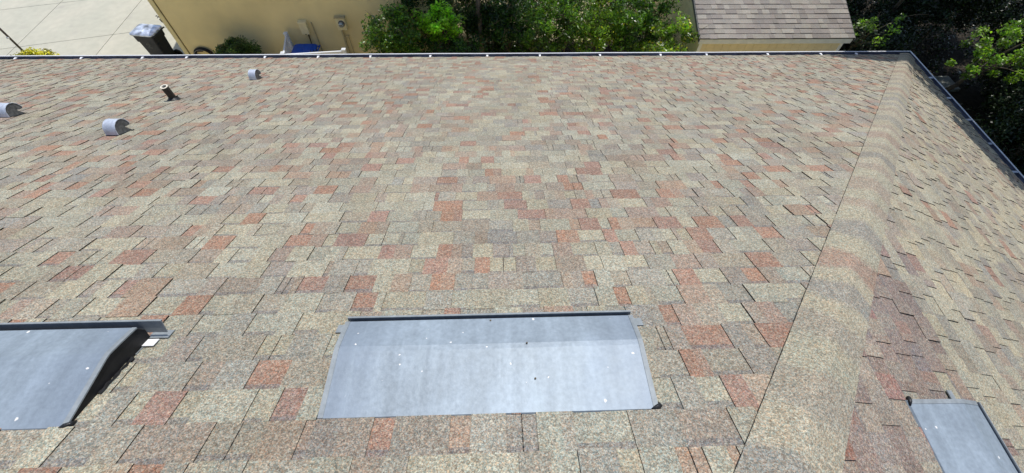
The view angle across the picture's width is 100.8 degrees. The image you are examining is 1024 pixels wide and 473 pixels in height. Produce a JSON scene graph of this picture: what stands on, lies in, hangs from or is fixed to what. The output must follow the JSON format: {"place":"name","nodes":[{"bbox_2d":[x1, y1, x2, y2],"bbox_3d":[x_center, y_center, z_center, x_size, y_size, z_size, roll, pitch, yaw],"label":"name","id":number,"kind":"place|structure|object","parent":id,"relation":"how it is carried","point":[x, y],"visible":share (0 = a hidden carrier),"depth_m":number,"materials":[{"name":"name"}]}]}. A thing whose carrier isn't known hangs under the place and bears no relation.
{"place":"outdoors","nodes":[
{"label":"outdoors","id":0,"kind":"place"},
{"bbox_2d":[0,0,184,55],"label":"driveway","id":1,"kind":"structure","parent":0,"point":[83,27],"depth_m":13.63,"materials":[{"name":"concrete"}]},
{"bbox_2d":[129,24,183,54],"bbox_3d":[-10.246,-5.535,12.262,0.773,1.040,0.550,6,57,3],"label":"wheeled cart","id":2,"kind":"object","parent":1,"relation":"on","point":[151,39],"visible":0.73,"depth_m":11.96,"materials":[{"name":"black plastic"}]},
{"bbox_2d":[454,0,643,41],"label":"sandy ground","id":3,"kind":"structure","parent":0,"point":[463,36],"depth_m":13.88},
{"bbox_2d":[438,0,490,38],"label":"back bush","id":4,"kind":"object","parent":3,"relation":"on","point":[467,2],"visible":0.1,"depth_m":12.65,"materials":[{"name":"green plant"}]},
{"bbox_2d":[443,0,1023,169],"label":"forest floor","id":5,"kind":"structure","parent":0,"point":[970,95],"depth_m":13.34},
{"bbox_2d":[411,0,466,52],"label":"tree","id":6,"kind":"object","parent":5,"relation":"on","point":[451,28],"visible":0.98,"depth_m":10.62,"materials":[{"name":"green plant"}]},
{"bbox_2d":[409,35,487,52],"bbox_3d":[-1.714,-4.490,11.386,2.453,1.853,1.220,-1,57,-2],"label":"shrub","id":7,"kind":"object","parent":5,"relation":"on","point":[460,46],"visible":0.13,"depth_m":10.95,"materials":[{"name":"green plant"}]},
{"bbox_2d":[476,0,483,52],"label":"slender tree","id":8,"kind":"object","parent":5,"relation":"on","point":[478,4],"visible":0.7,"depth_m":11.57,"materials":[{"name":"brown plant"}]},
{"bbox_2d":[449,0,522,52],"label":"tree","id":9,"kind":"object","parent":5,"relation":"on","point":[472,21],"visible":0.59,"depth_m":11.62,"materials":[{"name":"green plant"}]},
{"bbox_2d":[481,0,536,52],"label":"thicket bush","id":10,"kind":"object","parent":5,"relation":"on","point":[513,34],"visible":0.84,"depth_m":11.33,"materials":[{"name":"green plant"}]},
{"bbox_2d":[492,0,551,30],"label":"back bush","id":11,"kind":"object","parent":5,"relation":"on","point":[530,7],"visible":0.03,"depth_m":12.32,"materials":[{"name":"green plant"}]},
{"bbox_2d":[517,0,561,52],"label":"thicket bush","id":12,"kind":"object","parent":5,"relation":"on","point":[535,43],"visible":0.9,"depth_m":11.02,"materials":[{"name":"green plant"}]},
{"bbox_2d":[536,0,600,46],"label":"back bush","id":13,"kind":"object","parent":5,"relation":"on","point":[545,8],"visible":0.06,"depth_m":12.27,"materials":[{"name":"green plant"}]},
{"bbox_2d":[546,0,597,52],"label":"thicket bush","id":14,"kind":"object","parent":5,"relation":"on","point":[569,14],"visible":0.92,"depth_m":11.18,"materials":[{"name":"green plant"}]},
{"bbox_2d":[569,0,627,51],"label":"thicket bush","id":15,"kind":"object","parent":5,"relation":"on","point":[594,31],"visible":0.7,"depth_m":11.21,"materials":[{"name":"green plant"}]},
{"bbox_2d":[592,0,653,47],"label":"back bush","id":16,"kind":"object","parent":5,"relation":"on","point":[612,8],"visible":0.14,"depth_m":12.26,"materials":[{"name":"green plant"}]},
{"bbox_2d":[604,0,656,51],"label":"thicket bush","id":17,"kind":"object","parent":5,"relation":"on","point":[627,44],"visible":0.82,"depth_m":10.98,"materials":[{"name":"green plant"}]},
{"bbox_2d":[622,0,681,50],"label":"back bush","id":18,"kind":"object","parent":5,"relation":"on","point":[663,7],"visible":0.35,"depth_m":11.24,"materials":[{"name":"green plant"}]},
{"bbox_2d":[641,9,710,51],"bbox_3d":[4.038,-4.579,11.167,1.450,2.464,1.359,20,59,11],"label":"thicket bush","id":19,"kind":"object","parent":5,"relation":"on","point":[667,35],"visible":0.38,"depth_m":10.53,"materials":[{"name":"green plant"}]},
{"bbox_2d":[839,0,867,50],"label":"wood bush","id":20,"kind":"object","parent":5,"relation":"on","point":[853,21],"depth_m":11.84,"materials":[{"name":"green plant"}]},
{"bbox_2d":[846,0,876,27],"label":"wood bush","id":21,"kind":"object","parent":5,"relation":"on","point":[858,8],"visible":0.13,"depth_m":12.34,"materials":[{"name":"green plant"}]},
{"bbox_2d":[839,7,923,55],"bbox_3d":[9.928,-5.179,11.921,2.572,2.029,2.201,-1,57,-2],"label":"wood bush","id":22,"kind":"object","parent":5,"relation":"on","point":[892,43],"visible":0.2,"depth_m":11.47,"materials":[{"name":"green plant"}]},
{"bbox_2d":[847,12,926,50],"bbox_3d":[9.342,-4.861,11.435,1.417,2.488,1.287,-35,64,-21],"label":"oak tree","id":23,"kind":"object","parent":5,"relation":"on","point":[873,20],"visible":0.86,"depth_m":10.81,"materials":[{"name":"green plant"}]},
{"bbox_2d":[880,0,903,24],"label":"tall oak","id":24,"kind":"object","parent":5,"relation":"on","point":[898,4],"visible":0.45,"depth_m":11.77,"materials":[{"name":"brown plant"}]},
{"bbox_2d":[857,0,958,46],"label":"wood bush","id":25,"kind":"object","parent":5,"relation":"on","point":[913,7],"visible":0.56,"depth_m":11.91,"materials":[{"name":"green plant"}]},
{"bbox_2d":[868,1,950,29],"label":"wood bush","id":26,"kind":"object","parent":5,"relation":"on","point":[914,17],"visible":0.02,"depth_m":13.44,"materials":[{"name":"green plant"}]},
{"bbox_2d":[853,0,1018,142],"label":"ground cover","id":27,"kind":"object","parent":5,"relation":"on","point":[942,38],"visible":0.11,"depth_m":13.49,"materials":[{"name":"green plant"}]},
{"bbox_2d":[934,76,959,91],"bbox_3d":[12.477,-4.556,12.638,1.420,0.100,0.620,-1,57,-2],"label":"concrete pad","id":28,"kind":"object","parent":5,"relation":"on","point":[945,81],"visible":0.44,"depth_m":12.61,"materials":[{"name":"grey concrete"}]},
{"bbox_2d":[915,0,1009,47],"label":"wood bush","id":29,"kind":"object","parent":5,"relation":"on","point":[975,7],"visible":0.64,"depth_m":12.22,"materials":[{"name":"green plant"}]},
{"bbox_2d":[934,0,1021,34],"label":"wood bush","id":30,"kind":"object","parent":5,"relation":"on","point":[971,21],"visible":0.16,"depth_m":13.18,"materials":[{"name":"green plant"}]},
{"bbox_2d":[944,14,1023,91],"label":"oak tree","id":31,"kind":"object","parent":5,"relation":"on","point":[1012,32],"visible":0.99,"depth_m":10.25,"materials":[{"name":"green plant"}]},
{"bbox_2d":[972,43,1023,118],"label":"wood bush","id":32,"kind":"object","parent":5,"relation":"on","point":[992,81],"visible":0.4,"depth_m":11.66,"materials":[{"name":"green plant"}]},
{"bbox_2d":[974,99,1023,175],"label":"wood bush","id":33,"kind":"object","parent":5,"relation":"on","point":[1013,132],"visible":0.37,"depth_m":10.24,"materials":[{"name":"green plant"}]},
{"bbox_2d":[974,70,1023,144],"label":"wood bush","id":34,"kind":"object","parent":5,"relation":"on","point":[1000,101],"visible":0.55,"depth_m":10.88,"materials":[{"name":"green plant"}]},
{"bbox_2d":[975,0,1023,77],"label":"wood bush","id":35,"kind":"object","parent":5,"relation":"on","point":[1007,15],"visible":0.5,"depth_m":11.82,"materials":[{"name":"green plant"}]},
{"bbox_2d":[650,0,855,51],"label":"garden shed","id":36,"kind":"structure","parent":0,"point":[774,25],"depth_m":10.52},
{"label":"driveway joint bed","id":37,"kind":"structure","parent":0,"visible":0},
{"bbox_2d":[0,28,22,50],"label":"garden pole","id":38,"kind":"object","parent":37,"relation":"on","point":[11,39],"visible":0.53,"depth_m":11.16,"materials":[{"name":"white metal"}]},
{"label":"ground","id":39,"kind":"structure","parent":0,"visible":0},
{"bbox_2d":[10,47,58,55],"bbox_3d":[-12.796,-4.633,11.674,1.120,1.194,0.952,-34,64,-21],"label":"shrub","id":40,"kind":"object","parent":39,"relation":"on","point":[30,51],"visible":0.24,"depth_m":11.36,"materials":[{"name":"yellow plant"}]},
{"bbox_2d":[148,0,437,54],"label":"neighbour house","id":41,"kind":"structure","parent":39,"relation":"on","point":[192,25],"depth_m":11.13,"materials":[{"name":"paint"}]},
{"bbox_2d":[193,47,213,54],"bbox_3d":[-8.593,-5.045,11.848,0.536,0.523,0.140,-1,57,-2],"label":"garden hose","id":42,"kind":"object","parent":41,"relation":"attached to","point":[198,49],"visible":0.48,"depth_m":11.66,"materials":[{"name":"rubber"}]},
{"bbox_2d":[297,20,311,43],"bbox_3d":[-5.528,-5.188,11.803,0.215,1.678,0.135,-1,57,-2],"label":"service box","id":43,"kind":"object","parent":41,"relation":"attached to","point":[304,27],"visible":0.9,"depth_m":11.21,"materials":[{"name":"beige metal"}]},
{"bbox_2d":[310,22,322,51],"bbox_3d":[-5.312,-5.215,11.858,0.044,1.620,0.034,-1,57,-2],"label":"conduit","id":44,"kind":"object","parent":41,"relation":"attached to","point":[316,36],"visible":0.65,"depth_m":11.48,"materials":[{"name":"grey metal"}]},
{"bbox_2d":[333,16,350,53],"bbox_3d":[-4.516,-5.196,11.761,0.275,1.785,0.228,-1,57,-2],"label":"electric meter","id":45,"kind":"object","parent":41,"relation":"attached to","point":[341,22],"visible":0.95,"depth_m":11.14,"materials":[{"name":"beige metal"}]},
{"bbox_2d":[388,0,466,52],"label":"tree","id":46,"kind":"object","parent":39,"relation":"on","point":[410,2],"visible":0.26,"depth_m":11.12,"materials":[{"name":"green plant"}]},
{"bbox_2d":[0,51,1023,472],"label":"house","id":47,"kind":"structure","parent":39,"relation":"on","point":[802,261],"depth_m":2.62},
{"bbox_2d":[0,102,25,117],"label":"exhaust vent","id":48,"kind":"object","parent":47,"relation":"on","point":[8,110],"visible":1,"depth_m":4.77,"materials":[{"name":"grey metal"}]},
{"bbox_2d":[0,319,174,430],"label":"roof vent","id":49,"kind":"object","parent":47,"relation":"on","point":[62,374],"visible":1,"depth_m":1.62,"materials":[{"name":"metal"}]},
{"bbox_2d":[102,118,133,135],"bbox_3d":[-3.970,-1.088,4.263,0.130,0.196,0.215,-1,57,-2],"label":"exhaust vent","id":50,"kind":"object","parent":47,"relation":"on","point":[113,127],"visible":1,"depth_m":4.20,"materials":[{"name":"grey metal"}]},
{"bbox_2d":[160,84,180,100],"bbox_3d":[-4.374,-1.821,5.415,0.150,0.232,0.149,-1,57,-2],"label":"vent pipe","id":51,"kind":"object","parent":47,"relation":"on","point":[168,92],"visible":0.97,"depth_m":5.38,"materials":[{"name":"grey metal"}]},
{"bbox_2d":[248,69,262,79],"bbox_3d":[-3.986,-2.495,6.575,0.115,0.196,0.215,-1,57,-2],"label":"exhaust vent","id":52,"kind":"object","parent":47,"relation":"on","point":[253,74],"visible":1,"depth_m":6.51,"materials":[{"name":"grey metal"}]},
{"bbox_2d":[317,310,661,418],"bbox_3d":[-0.086,0.511,1.713,1.367,0.215,0.437,-1,57,-2],"label":"roof vent","id":53,"kind":"object","parent":47,"relation":"on","point":[470,364],"visible":1,"depth_m":1.63,"materials":[{"name":"metal"}]},
{"bbox_2d":[905,390,1021,472],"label":"skylight","id":54,"kind":"object","parent":47,"relation":"on","point":[962,436],"visible":1,"depth_m":1.82,"materials":[{"name":"metal"}]},
{"label":"side yard","id":55,"kind":"structure","parent":0,"visible":0},
{"bbox_2d":[213,35,263,53],"bbox_3d":[-7.237,-4.675,11.536,1.435,1.630,0.930,-1,57,-2],"label":"shrub","id":56,"kind":"object","parent":55,"relation":"on","point":[235,45],"visible":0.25,"depth_m":11.06,"materials":[{"name":"green plant"}]},
{"bbox_2d":[291,44,320,52],"bbox_3d":[-5.533,-4.719,11.732,0.693,1.177,0.570,-1,57,-2],"label":"wheeled cart","id":57,"kind":"object","parent":55,"relation":"on","point":[301,48],"visible":0.27,"depth_m":11.30,"materials":[{"name":"blue plastic"}]},
{"bbox_2d":[280,32,346,53],"bbox_3d":[-5.205,-4.701,11.649,1.769,1.415,0.984,-1,57,-2],"label":"lattice screen","id":58,"kind":"object","parent":55,"relation":"on","point":[288,42],"visible":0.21,"depth_m":11.01,"materials":[{"name":"white plastic"}]},
{"bbox_2d":[358,2,422,53],"bbox_3d":[-2.994,-4.696,10.996,1.578,2.686,1.473,-1,57,-2],"label":"shrub","id":59,"kind":"object","parent":55,"relation":"on","point":[400,36],"visible":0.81,"depth_m":10.22,"materials":[{"name":"green plant"}]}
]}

